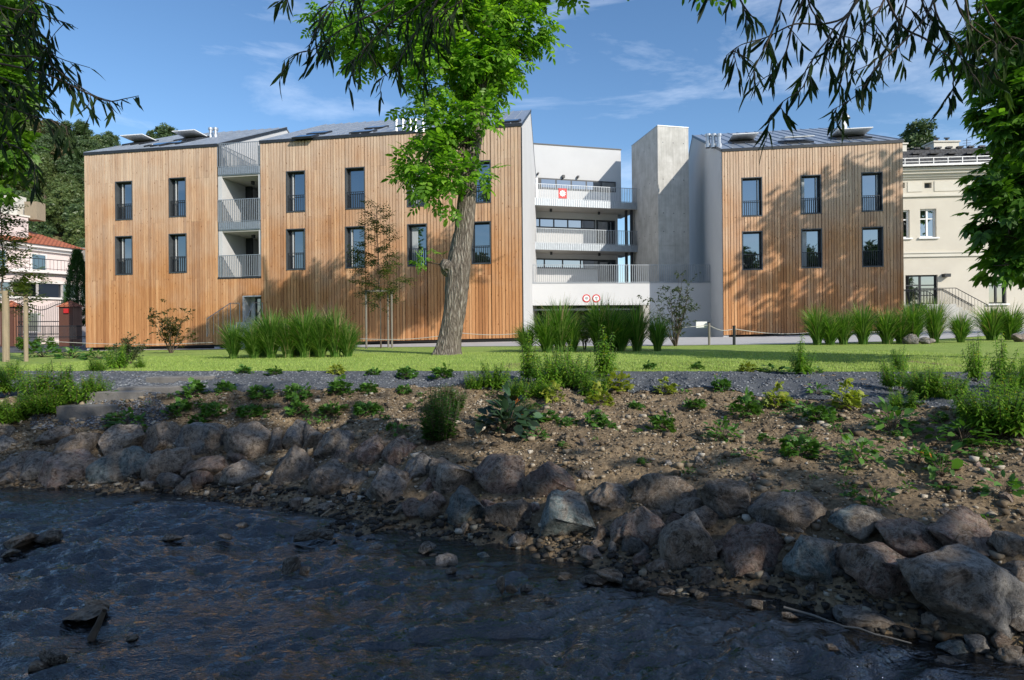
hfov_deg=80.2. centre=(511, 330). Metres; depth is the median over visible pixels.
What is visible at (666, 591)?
wet stone
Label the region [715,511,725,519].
stone
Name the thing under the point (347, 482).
filler stone
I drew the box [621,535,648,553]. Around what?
filler stone
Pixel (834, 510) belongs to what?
filler stone
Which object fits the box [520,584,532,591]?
wet stone
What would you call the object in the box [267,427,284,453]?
boulder
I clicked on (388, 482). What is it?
boulder
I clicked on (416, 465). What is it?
boulder
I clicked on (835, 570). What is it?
filler stone
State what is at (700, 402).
leafy perennial
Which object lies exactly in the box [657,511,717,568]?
boulder
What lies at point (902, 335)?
grass clump
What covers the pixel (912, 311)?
grass clump
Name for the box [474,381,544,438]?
dark leaf perennial
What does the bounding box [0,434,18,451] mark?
stone
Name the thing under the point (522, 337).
grass clump
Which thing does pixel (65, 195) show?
hill tree
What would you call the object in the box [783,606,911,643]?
long stick
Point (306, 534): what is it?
wet stone
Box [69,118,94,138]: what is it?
pine tree
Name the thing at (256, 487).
stone
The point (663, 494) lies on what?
boulder
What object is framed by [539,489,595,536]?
boulder
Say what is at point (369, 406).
leafy perennial
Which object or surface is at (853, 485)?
weed
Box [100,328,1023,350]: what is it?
path
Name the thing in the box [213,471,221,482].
filler stone
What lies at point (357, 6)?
willow tree
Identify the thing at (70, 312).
gate pillar
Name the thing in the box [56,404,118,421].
concrete step
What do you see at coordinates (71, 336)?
metal fence
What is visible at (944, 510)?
stone
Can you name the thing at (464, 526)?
stone
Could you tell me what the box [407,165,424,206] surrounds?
window
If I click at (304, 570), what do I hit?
wet stone
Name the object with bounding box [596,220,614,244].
gallery door
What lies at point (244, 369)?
leafy perennial
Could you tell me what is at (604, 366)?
loosestrife
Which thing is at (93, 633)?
driftwood
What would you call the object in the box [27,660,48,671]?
wet stone
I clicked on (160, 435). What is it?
boulder
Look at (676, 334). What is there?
shrub
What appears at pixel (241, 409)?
leafy perennial
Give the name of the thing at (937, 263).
cream house
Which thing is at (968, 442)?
weed
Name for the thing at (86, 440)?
boulder
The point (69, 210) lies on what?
hill tree
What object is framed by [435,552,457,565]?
waterside stone
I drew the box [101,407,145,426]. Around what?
leafy perennial
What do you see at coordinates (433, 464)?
boulder
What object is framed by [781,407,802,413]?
weed
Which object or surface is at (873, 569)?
boulder
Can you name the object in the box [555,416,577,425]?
leafy perennial
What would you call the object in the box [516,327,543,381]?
loosestrife
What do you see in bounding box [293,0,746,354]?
walnut tree
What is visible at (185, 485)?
stone
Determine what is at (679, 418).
soil pebbles
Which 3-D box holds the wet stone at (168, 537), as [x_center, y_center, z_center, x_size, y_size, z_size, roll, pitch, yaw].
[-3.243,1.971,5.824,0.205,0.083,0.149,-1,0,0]
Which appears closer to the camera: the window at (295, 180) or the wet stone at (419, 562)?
the wet stone at (419, 562)
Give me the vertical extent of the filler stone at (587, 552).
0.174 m
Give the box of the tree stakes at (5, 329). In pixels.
[0,291,30,361]
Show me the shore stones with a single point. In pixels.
(373, 522)
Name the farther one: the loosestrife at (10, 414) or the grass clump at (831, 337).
the grass clump at (831, 337)
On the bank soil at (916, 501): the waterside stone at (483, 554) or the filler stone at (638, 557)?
the filler stone at (638, 557)
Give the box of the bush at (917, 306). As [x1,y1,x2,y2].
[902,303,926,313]
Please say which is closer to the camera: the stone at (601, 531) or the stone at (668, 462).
the stone at (601, 531)
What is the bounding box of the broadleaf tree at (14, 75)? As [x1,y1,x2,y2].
[0,0,51,207]
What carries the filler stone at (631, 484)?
on the bank soil at (916, 501)
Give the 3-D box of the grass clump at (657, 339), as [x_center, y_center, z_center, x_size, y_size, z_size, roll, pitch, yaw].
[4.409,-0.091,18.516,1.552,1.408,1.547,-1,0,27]
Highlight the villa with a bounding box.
[0,195,85,344]
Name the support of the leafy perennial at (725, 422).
on the bank soil at (916, 501)
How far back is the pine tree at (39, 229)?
89.42 m
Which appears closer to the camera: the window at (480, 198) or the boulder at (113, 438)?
the boulder at (113, 438)
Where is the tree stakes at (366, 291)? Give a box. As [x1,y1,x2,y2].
[365,290,392,348]
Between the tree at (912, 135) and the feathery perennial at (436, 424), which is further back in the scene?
the tree at (912, 135)
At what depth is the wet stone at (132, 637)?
3.89 m
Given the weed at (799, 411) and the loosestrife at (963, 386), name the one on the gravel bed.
the loosestrife at (963, 386)
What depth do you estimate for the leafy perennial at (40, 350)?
21.56 m
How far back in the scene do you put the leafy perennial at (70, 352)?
19.62 m
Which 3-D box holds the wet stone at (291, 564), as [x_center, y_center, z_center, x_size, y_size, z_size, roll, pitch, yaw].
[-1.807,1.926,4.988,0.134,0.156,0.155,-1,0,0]
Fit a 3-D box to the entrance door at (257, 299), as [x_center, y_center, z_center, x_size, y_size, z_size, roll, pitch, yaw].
[-13.390,-1.139,32.468,0.662,1.315,0.100,-1,0,10]
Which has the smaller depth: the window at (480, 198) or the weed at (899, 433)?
the weed at (899, 433)
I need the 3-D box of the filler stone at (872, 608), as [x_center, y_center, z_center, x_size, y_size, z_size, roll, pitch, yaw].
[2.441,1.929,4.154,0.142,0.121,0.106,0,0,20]
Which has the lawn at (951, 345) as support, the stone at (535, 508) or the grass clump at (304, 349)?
the grass clump at (304, 349)
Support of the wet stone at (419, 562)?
on the creek water
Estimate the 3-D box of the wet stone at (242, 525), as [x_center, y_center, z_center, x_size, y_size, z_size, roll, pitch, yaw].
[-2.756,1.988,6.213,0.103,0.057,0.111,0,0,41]
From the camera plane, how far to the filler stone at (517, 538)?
5.62 m
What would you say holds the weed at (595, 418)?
on the bank soil at (916, 501)
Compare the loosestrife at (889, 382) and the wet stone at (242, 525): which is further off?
the loosestrife at (889, 382)
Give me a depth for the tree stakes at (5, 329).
17.45 m
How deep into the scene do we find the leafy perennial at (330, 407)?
9.16 m
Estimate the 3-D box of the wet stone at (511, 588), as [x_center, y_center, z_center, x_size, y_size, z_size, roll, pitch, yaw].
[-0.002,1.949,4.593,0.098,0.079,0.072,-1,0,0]
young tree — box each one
[0,195,56,323]
[345,198,418,347]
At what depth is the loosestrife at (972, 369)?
8.94 m
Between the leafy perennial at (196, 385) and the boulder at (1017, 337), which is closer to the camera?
the leafy perennial at (196, 385)
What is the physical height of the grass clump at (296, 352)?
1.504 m
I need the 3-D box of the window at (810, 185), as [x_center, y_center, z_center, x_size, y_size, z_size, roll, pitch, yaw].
[16.626,-7.580,33.900,1.082,2.180,0.338,0,0,9]
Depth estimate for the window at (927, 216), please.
38.59 m
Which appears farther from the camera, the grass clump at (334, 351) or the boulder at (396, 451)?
the grass clump at (334, 351)
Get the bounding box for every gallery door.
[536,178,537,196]
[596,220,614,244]
[598,260,614,282]
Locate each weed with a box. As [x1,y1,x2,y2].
[99,412,120,421]
[187,413,212,423]
[306,416,320,424]
[317,415,330,422]
[371,405,384,412]
[385,422,397,430]
[391,422,410,436]
[405,403,416,408]
[525,430,549,440]
[527,416,549,423]
[531,409,558,420]
[557,441,568,447]
[583,409,608,424]
[636,457,651,464]
[680,466,695,474]
[730,446,763,458]
[754,400,763,407]
[756,433,774,441]
[778,400,794,407]
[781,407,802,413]
[786,400,815,411]
[793,427,811,433]
[805,381,829,394]
[817,441,830,449]
[827,423,843,432]
[828,419,841,427]
[834,479,856,489]
[839,465,855,475]
[839,488,861,496]
[853,482,899,508]
[872,438,888,442]
[890,430,909,438]
[890,447,907,454]
[892,440,937,464]
[896,480,917,490]
[922,453,953,468]
[925,482,950,489]
[926,411,949,420]
[939,485,957,489]
[953,447,982,456]
[963,438,982,445]
[971,486,987,491]
[977,469,1023,497]
[980,457,1002,468]
[980,514,998,521]
[983,437,1005,446]
[1004,439,1022,444]
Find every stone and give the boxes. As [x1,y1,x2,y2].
[0,423,15,435]
[0,429,7,435]
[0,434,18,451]
[0,471,18,485]
[0,548,20,557]
[3,532,37,548]
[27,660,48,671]
[32,530,62,543]
[39,648,67,664]
[62,604,108,621]
[84,599,109,607]
[125,634,138,640]
[139,481,155,489]
[144,478,157,485]
[156,472,184,487]
[162,533,183,541]
[174,475,193,494]
[186,468,213,490]
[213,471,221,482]
[218,533,231,539]
[226,451,247,462]
[236,522,247,527]
[250,483,261,495]
[281,556,300,574]
[288,497,305,508]
[293,528,320,541]
[299,566,310,574]
[315,502,335,511]
[317,528,334,539]
[334,449,356,461]
[341,474,352,487]
[346,493,354,501]
[352,471,369,485]
[369,543,382,549]
[382,440,391,446]
[391,502,402,515]
[401,497,424,518]
[413,559,425,565]
[418,501,441,519]
[418,541,436,553]
[419,477,433,490]
[424,491,445,508]
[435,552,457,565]
[445,566,456,573]
[461,521,468,533]
[463,574,473,578]
[477,552,488,557]
[480,499,495,506]
[495,576,504,594]
[505,583,517,593]
[508,531,526,545]
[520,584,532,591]
[531,503,539,512]
[544,597,555,601]
[557,572,572,579]
[577,470,587,479]
[578,545,601,559]
[578,574,607,584]
[580,438,586,445]
[585,471,593,478]
[586,490,594,506]
[591,539,602,546]
[593,488,622,510]
[593,523,608,539]
[594,568,622,583]
[608,540,616,550]
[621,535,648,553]
[626,576,641,589]
[628,479,638,488]
[632,549,649,566]
[637,580,651,590]
[645,558,668,571]
[651,509,662,518]
[657,587,674,595]
[665,460,671,465]
[665,513,682,524]
[674,497,703,515]
[688,566,714,584]
[693,505,718,528]
[694,456,703,463]
[694,590,704,598]
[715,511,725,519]
[723,627,739,635]
[744,599,762,609]
[748,472,757,481]
[760,571,770,579]
[778,480,786,486]
[781,612,797,618]
[792,575,810,586]
[794,527,803,532]
[805,581,816,590]
[824,643,839,651]
[830,507,844,514]
[832,565,838,574]
[832,604,895,628]
[859,604,875,610]
[921,611,948,631]
[934,655,963,664]
[935,639,970,654]
[937,507,949,513]
[964,634,989,653]
[990,631,1012,648]
[993,645,1022,661]
[998,492,1013,501]
[1007,654,1023,665]
[1009,617,1023,630]
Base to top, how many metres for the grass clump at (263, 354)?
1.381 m
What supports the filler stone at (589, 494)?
on the bank soil at (916, 501)
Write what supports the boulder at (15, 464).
on the bank soil at (916, 501)
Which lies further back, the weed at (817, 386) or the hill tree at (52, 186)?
the hill tree at (52, 186)
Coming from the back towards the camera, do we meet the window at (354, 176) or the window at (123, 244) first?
the window at (123, 244)
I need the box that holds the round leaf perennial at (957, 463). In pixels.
[912,436,967,479]
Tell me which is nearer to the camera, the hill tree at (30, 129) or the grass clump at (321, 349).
the grass clump at (321, 349)
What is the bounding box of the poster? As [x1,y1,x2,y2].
[558,188,566,198]
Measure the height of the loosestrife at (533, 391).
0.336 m
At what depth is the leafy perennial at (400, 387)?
9.77 m
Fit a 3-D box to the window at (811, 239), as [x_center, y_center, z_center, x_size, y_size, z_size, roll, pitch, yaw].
[16.667,-4.580,33.897,1.098,2.197,0.338,0,0,9]
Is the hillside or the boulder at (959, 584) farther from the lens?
the hillside
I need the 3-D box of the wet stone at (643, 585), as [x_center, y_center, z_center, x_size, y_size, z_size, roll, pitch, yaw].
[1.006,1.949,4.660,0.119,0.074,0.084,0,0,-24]
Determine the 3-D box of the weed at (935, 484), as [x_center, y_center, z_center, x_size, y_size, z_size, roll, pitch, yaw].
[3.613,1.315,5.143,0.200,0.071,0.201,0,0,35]
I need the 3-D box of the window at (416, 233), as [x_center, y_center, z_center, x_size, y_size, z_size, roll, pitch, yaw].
[-4.712,-4.288,30.507,1.015,2.128,0.338,-1,0,10]
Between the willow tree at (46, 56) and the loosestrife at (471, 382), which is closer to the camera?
the willow tree at (46, 56)
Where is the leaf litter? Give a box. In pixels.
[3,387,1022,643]
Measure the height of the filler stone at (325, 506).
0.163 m
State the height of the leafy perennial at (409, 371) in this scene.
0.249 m
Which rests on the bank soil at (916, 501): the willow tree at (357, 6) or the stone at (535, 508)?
the stone at (535, 508)
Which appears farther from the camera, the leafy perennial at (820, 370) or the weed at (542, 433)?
the leafy perennial at (820, 370)
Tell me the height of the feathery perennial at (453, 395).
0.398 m
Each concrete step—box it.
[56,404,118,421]
[84,390,151,402]
[117,385,182,392]
[146,375,214,382]
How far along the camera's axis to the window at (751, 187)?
34.46 m
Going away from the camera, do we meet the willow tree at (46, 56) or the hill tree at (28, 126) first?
the willow tree at (46, 56)
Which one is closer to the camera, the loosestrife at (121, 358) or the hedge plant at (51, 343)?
the loosestrife at (121, 358)
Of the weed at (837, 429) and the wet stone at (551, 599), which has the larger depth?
the weed at (837, 429)
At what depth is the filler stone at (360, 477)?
7.11 m
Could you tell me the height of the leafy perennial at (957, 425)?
0.368 m
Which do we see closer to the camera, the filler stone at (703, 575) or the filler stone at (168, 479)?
the filler stone at (703, 575)
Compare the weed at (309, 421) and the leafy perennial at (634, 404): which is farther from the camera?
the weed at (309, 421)
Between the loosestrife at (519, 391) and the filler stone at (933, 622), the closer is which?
the filler stone at (933, 622)
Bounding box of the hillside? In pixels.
[22,178,81,241]
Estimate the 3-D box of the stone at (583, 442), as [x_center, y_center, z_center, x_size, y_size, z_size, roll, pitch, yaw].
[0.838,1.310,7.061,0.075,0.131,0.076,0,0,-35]
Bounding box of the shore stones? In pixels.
[0,462,1023,666]
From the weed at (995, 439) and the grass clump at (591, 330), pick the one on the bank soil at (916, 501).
the weed at (995, 439)
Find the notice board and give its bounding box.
[696,322,706,327]
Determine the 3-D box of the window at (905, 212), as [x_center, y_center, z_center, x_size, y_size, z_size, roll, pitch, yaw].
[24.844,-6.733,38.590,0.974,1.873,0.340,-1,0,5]
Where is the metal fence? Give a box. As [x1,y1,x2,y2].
[17,325,85,339]
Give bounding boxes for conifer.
[62,247,85,325]
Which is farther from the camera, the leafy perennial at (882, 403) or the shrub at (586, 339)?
the shrub at (586, 339)
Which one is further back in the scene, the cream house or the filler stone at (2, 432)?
the cream house
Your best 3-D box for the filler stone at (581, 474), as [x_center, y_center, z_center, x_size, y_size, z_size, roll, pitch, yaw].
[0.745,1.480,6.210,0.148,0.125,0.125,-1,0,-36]
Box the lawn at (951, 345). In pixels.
[0,335,1023,371]
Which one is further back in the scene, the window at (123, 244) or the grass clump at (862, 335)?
the window at (123, 244)
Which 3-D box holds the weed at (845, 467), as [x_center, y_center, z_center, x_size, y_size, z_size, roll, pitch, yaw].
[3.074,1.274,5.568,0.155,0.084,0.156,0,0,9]
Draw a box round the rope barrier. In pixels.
[49,325,978,344]
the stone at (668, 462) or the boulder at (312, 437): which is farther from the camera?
the boulder at (312, 437)
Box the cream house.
[903,137,1023,329]
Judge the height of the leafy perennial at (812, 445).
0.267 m
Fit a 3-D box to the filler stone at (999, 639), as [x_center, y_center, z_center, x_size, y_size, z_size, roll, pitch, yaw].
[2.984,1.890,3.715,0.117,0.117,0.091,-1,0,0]
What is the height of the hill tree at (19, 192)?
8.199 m
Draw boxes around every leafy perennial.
[20,342,61,356]
[48,345,92,358]
[76,347,113,359]
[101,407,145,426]
[161,396,191,415]
[175,377,210,397]
[200,401,227,417]
[213,379,236,392]
[234,364,254,373]
[235,404,263,417]
[246,383,275,400]
[263,365,282,375]
[282,382,311,399]
[283,394,310,414]
[315,400,342,415]
[323,373,357,395]
[352,401,382,415]
[357,379,378,392]
[364,366,380,374]
[396,365,418,378]
[396,384,412,393]
[428,362,453,378]
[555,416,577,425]
[591,413,619,429]
[626,400,645,409]
[643,360,656,369]
[644,410,677,432]
[682,398,707,408]
[688,361,704,369]
[700,416,743,442]
[711,372,734,391]
[728,386,763,417]
[756,363,793,373]
[778,433,825,458]
[796,403,838,421]
[806,366,823,372]
[828,430,887,469]
[862,396,923,437]
[924,409,1003,449]
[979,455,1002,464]
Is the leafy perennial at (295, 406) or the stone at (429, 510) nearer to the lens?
the stone at (429, 510)
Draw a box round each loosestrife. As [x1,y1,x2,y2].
[0,358,26,378]
[0,364,33,394]
[0,396,38,424]
[14,385,77,414]
[15,364,59,399]
[40,358,78,396]
[57,370,100,403]
[81,371,113,394]
[85,356,108,370]
[102,343,132,368]
[132,358,146,367]
[463,370,483,389]
[476,361,511,389]
[502,373,529,398]
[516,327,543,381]
[523,376,553,397]
[528,347,570,387]
[551,339,583,372]
[561,351,594,388]
[576,370,609,395]
[591,324,618,378]
[787,334,816,374]
[877,357,919,389]
[886,387,925,409]
[888,345,910,368]
[899,363,960,398]
[934,378,980,399]
[945,375,1023,436]
[949,397,984,417]
[960,332,988,380]
[986,331,1021,385]
[988,375,1023,396]
[1003,354,1023,388]
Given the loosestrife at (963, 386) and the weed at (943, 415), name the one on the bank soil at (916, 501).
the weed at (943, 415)
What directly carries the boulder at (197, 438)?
on the bank soil at (916, 501)
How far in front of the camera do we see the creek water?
4.19 m
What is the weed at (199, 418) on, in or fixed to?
on the bank soil at (916, 501)
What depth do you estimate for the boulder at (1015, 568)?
3.92 m
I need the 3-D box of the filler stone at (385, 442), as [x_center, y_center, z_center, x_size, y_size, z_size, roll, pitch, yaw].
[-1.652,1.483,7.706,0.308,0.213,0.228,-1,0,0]
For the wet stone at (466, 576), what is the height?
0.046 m
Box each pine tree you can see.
[28,220,58,237]
[29,135,59,160]
[51,154,83,190]
[57,120,71,146]
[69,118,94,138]
[72,139,89,179]
[74,136,86,157]
[75,238,84,247]
[81,139,104,165]
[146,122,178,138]
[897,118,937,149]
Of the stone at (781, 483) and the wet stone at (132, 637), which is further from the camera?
the stone at (781, 483)
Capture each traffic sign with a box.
[583,294,589,301]
[592,294,599,301]
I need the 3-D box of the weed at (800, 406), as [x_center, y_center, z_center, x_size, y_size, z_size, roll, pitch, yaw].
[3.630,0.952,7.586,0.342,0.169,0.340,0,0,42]
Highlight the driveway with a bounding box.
[0,345,96,352]
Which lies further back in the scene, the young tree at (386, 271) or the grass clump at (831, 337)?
the young tree at (386, 271)
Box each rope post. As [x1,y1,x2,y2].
[708,322,709,344]
[732,326,735,344]
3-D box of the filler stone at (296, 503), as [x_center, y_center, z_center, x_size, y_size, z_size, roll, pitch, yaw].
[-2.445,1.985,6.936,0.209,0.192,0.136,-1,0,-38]
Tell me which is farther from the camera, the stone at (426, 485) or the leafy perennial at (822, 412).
the leafy perennial at (822, 412)
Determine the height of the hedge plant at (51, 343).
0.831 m
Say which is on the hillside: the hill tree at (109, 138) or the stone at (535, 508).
the hill tree at (109, 138)
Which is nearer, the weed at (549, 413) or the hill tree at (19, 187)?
the weed at (549, 413)
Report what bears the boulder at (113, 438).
on the bank soil at (916, 501)
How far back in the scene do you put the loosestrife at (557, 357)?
10.40 m
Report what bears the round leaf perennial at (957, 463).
on the bank soil at (916, 501)
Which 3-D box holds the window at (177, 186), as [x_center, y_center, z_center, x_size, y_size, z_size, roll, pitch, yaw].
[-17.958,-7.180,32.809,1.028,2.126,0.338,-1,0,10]
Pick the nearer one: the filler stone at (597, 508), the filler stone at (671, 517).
the filler stone at (671, 517)
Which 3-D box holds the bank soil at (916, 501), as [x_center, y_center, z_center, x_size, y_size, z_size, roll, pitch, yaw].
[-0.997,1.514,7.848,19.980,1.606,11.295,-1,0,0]
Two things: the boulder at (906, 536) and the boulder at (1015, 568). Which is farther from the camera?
the boulder at (906, 536)
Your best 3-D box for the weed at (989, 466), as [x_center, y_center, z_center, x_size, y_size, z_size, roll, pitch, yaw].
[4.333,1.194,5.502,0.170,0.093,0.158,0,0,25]
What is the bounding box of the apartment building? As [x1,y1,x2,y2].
[83,109,903,350]
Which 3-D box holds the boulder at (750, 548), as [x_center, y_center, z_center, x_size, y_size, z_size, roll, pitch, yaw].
[1.926,1.766,4.865,0.535,0.452,0.401,-1,0,0]
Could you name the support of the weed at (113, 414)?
on the bank soil at (916, 501)
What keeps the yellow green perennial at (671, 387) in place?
on the bank soil at (916, 501)
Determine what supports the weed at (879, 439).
on the bank soil at (916, 501)
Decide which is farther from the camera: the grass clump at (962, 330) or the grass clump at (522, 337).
the grass clump at (962, 330)
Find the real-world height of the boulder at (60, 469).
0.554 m
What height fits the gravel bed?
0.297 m
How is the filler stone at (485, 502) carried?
on the bank soil at (916, 501)
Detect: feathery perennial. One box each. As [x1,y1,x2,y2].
[415,386,461,444]
[426,384,468,409]
[518,401,538,416]
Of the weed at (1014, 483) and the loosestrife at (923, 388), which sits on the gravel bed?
the loosestrife at (923, 388)
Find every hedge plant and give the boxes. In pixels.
[14,336,30,349]
[28,335,43,349]
[42,336,58,350]
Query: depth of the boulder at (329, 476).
7.10 m
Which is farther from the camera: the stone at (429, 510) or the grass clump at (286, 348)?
the grass clump at (286, 348)
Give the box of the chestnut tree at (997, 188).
[931,0,1023,293]
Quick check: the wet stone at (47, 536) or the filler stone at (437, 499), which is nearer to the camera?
the wet stone at (47, 536)
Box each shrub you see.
[105,332,149,363]
[147,299,198,352]
[578,312,591,349]
[635,270,700,345]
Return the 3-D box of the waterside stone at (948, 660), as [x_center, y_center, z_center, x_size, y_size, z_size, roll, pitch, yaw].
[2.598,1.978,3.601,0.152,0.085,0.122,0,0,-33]
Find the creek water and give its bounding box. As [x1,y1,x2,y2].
[0,486,1023,679]
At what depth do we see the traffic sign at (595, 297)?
37.79 m
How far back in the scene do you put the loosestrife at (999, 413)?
6.05 m
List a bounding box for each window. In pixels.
[0,282,83,297]
[23,313,40,332]
[30,253,46,269]
[115,181,132,220]
[115,236,132,274]
[168,177,185,216]
[168,233,186,272]
[286,170,305,212]
[286,228,305,269]
[345,166,364,209]
[345,226,364,268]
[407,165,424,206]
[407,223,426,266]
[471,221,490,263]
[476,160,490,202]
[536,177,615,191]
[536,218,594,229]
[537,258,615,269]
[741,177,762,216]
[742,231,762,269]
[800,174,821,213]
[801,228,822,267]
[861,171,882,211]
[862,226,883,266]
[903,210,912,238]
[905,275,935,304]
[918,209,939,238]
[988,276,1009,304]
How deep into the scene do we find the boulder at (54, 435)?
8.74 m
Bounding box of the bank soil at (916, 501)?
[0,359,1023,654]
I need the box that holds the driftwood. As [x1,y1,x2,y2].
[87,609,106,641]
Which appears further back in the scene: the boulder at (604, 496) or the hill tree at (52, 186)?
the hill tree at (52, 186)
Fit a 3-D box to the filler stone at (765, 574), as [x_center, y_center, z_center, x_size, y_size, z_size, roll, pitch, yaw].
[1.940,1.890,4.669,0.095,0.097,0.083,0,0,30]
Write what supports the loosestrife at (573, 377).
on the gravel bed
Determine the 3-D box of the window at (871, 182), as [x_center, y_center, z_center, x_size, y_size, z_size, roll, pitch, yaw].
[19.746,-7.617,33.432,1.083,2.167,0.338,0,0,9]
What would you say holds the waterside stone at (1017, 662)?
on the shore stones
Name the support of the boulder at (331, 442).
on the bank soil at (916, 501)
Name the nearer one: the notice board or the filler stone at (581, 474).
the filler stone at (581, 474)
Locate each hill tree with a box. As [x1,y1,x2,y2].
[4,172,25,191]
[14,126,38,154]
[14,189,37,197]
[19,191,59,230]
[20,113,39,129]
[26,152,62,199]
[32,118,48,133]
[40,118,60,135]
[40,182,84,231]
[42,172,84,205]
[43,202,62,233]
[50,144,68,163]
[57,197,84,233]
[60,202,84,245]
[61,202,84,230]
[89,134,102,144]
[98,131,120,147]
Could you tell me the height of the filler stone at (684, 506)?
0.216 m
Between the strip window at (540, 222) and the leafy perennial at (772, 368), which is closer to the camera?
the leafy perennial at (772, 368)
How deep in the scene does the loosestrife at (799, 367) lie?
9.92 m
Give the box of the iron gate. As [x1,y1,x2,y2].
[18,299,63,335]
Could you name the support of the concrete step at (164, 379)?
on the gravel path at (147, 406)
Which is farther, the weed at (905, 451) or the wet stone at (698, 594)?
the weed at (905, 451)
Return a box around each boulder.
[0,456,24,473]
[18,451,52,480]
[33,425,74,444]
[37,448,97,487]
[53,432,101,454]
[85,446,151,483]
[98,424,146,455]
[140,447,192,479]
[141,421,180,453]
[175,422,227,454]
[180,455,228,477]
[219,459,264,485]
[222,421,271,458]
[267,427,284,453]
[270,444,317,485]
[281,419,307,449]
[302,423,322,449]
[308,458,352,496]
[313,429,354,458]
[354,434,384,464]
[365,463,409,502]
[381,435,416,466]
[404,453,430,479]
[427,457,448,477]
[434,462,472,494]
[445,485,484,524]
[471,453,524,494]
[484,499,531,529]
[521,461,575,498]
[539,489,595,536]
[589,481,628,510]
[609,506,665,547]
[631,473,696,514]
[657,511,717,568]
[701,478,751,517]
[717,522,785,577]
[748,491,826,532]
[782,534,846,584]
[828,504,886,541]
[834,541,910,598]
[874,517,938,556]
[896,543,1023,639]
[902,334,918,343]
[919,337,935,343]
[926,505,995,555]
[989,530,1023,556]
[1001,560,1023,581]
[1011,333,1023,341]
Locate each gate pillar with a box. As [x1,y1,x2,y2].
[0,300,22,345]
[56,300,83,345]
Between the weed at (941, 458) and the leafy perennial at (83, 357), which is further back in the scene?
the leafy perennial at (83, 357)
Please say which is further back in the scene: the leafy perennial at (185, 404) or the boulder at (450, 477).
the leafy perennial at (185, 404)
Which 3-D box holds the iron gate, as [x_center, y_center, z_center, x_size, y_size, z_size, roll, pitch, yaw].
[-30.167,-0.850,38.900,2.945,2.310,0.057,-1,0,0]
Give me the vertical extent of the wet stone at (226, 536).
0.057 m
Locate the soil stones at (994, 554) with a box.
[0,386,1023,661]
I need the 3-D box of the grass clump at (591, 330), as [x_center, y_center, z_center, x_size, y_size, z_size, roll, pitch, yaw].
[2.648,-0.363,18.510,1.986,1.990,1.972,-1,0,-31]
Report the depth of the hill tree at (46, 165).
116.80 m
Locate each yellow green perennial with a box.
[326,362,345,374]
[539,380,565,402]
[583,381,614,405]
[602,368,634,391]
[653,376,681,393]
[736,361,758,371]
[761,381,795,407]
[826,378,867,409]
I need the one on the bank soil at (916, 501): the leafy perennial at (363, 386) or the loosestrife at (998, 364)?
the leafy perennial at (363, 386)
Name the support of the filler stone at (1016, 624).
on the bank soil at (916, 501)
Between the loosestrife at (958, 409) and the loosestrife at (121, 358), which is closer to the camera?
the loosestrife at (958, 409)
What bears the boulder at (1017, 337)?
on the lawn at (951, 345)
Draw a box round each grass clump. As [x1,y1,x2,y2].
[211,315,249,358]
[225,321,264,358]
[238,315,280,356]
[243,306,291,357]
[264,313,306,357]
[278,300,329,357]
[278,310,301,355]
[292,306,347,357]
[310,303,357,356]
[320,316,366,356]
[505,321,538,351]
[522,305,567,351]
[532,292,583,351]
[558,311,592,351]
[579,290,624,351]
[580,298,641,351]
[605,312,642,351]
[619,299,658,350]
[643,310,674,350]
[796,302,841,344]
[806,307,854,344]
[825,308,864,344]
[840,299,887,343]
[872,304,913,343]
[885,309,924,343]
[892,296,938,337]
[913,295,958,342]
[945,307,978,341]
[966,296,1023,339]
[989,298,1023,339]
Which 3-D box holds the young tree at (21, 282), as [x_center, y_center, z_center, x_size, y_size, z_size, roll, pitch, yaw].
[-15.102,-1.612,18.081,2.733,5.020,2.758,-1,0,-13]
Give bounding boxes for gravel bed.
[0,371,1023,408]
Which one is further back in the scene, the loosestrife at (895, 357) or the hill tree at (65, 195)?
the hill tree at (65, 195)
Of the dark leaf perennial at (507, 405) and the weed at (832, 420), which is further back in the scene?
the dark leaf perennial at (507, 405)
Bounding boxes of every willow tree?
[0,0,142,204]
[268,0,472,115]
[688,0,1023,164]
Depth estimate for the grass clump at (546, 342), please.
18.26 m
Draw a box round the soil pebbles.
[1,386,1023,644]
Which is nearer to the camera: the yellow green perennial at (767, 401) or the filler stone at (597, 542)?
the filler stone at (597, 542)
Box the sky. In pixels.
[11,0,1000,282]
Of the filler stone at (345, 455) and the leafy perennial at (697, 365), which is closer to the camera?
the filler stone at (345, 455)
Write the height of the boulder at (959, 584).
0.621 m
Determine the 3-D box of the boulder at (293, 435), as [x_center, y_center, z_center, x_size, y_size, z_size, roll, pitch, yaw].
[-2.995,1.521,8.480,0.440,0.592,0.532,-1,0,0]
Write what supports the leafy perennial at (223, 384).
on the bank soil at (916, 501)
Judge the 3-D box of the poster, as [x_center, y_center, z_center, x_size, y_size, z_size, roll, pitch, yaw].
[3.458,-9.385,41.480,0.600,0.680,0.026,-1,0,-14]
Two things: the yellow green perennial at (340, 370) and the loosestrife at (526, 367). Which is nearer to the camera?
the loosestrife at (526, 367)
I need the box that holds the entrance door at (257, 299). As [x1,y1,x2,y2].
[255,297,260,321]
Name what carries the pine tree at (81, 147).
on the hillside
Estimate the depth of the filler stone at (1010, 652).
3.61 m
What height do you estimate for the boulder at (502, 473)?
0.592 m
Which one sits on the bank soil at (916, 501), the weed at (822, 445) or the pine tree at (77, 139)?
the weed at (822, 445)
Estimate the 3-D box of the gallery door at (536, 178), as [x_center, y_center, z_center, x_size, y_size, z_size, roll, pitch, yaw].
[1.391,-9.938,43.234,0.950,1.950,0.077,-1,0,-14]

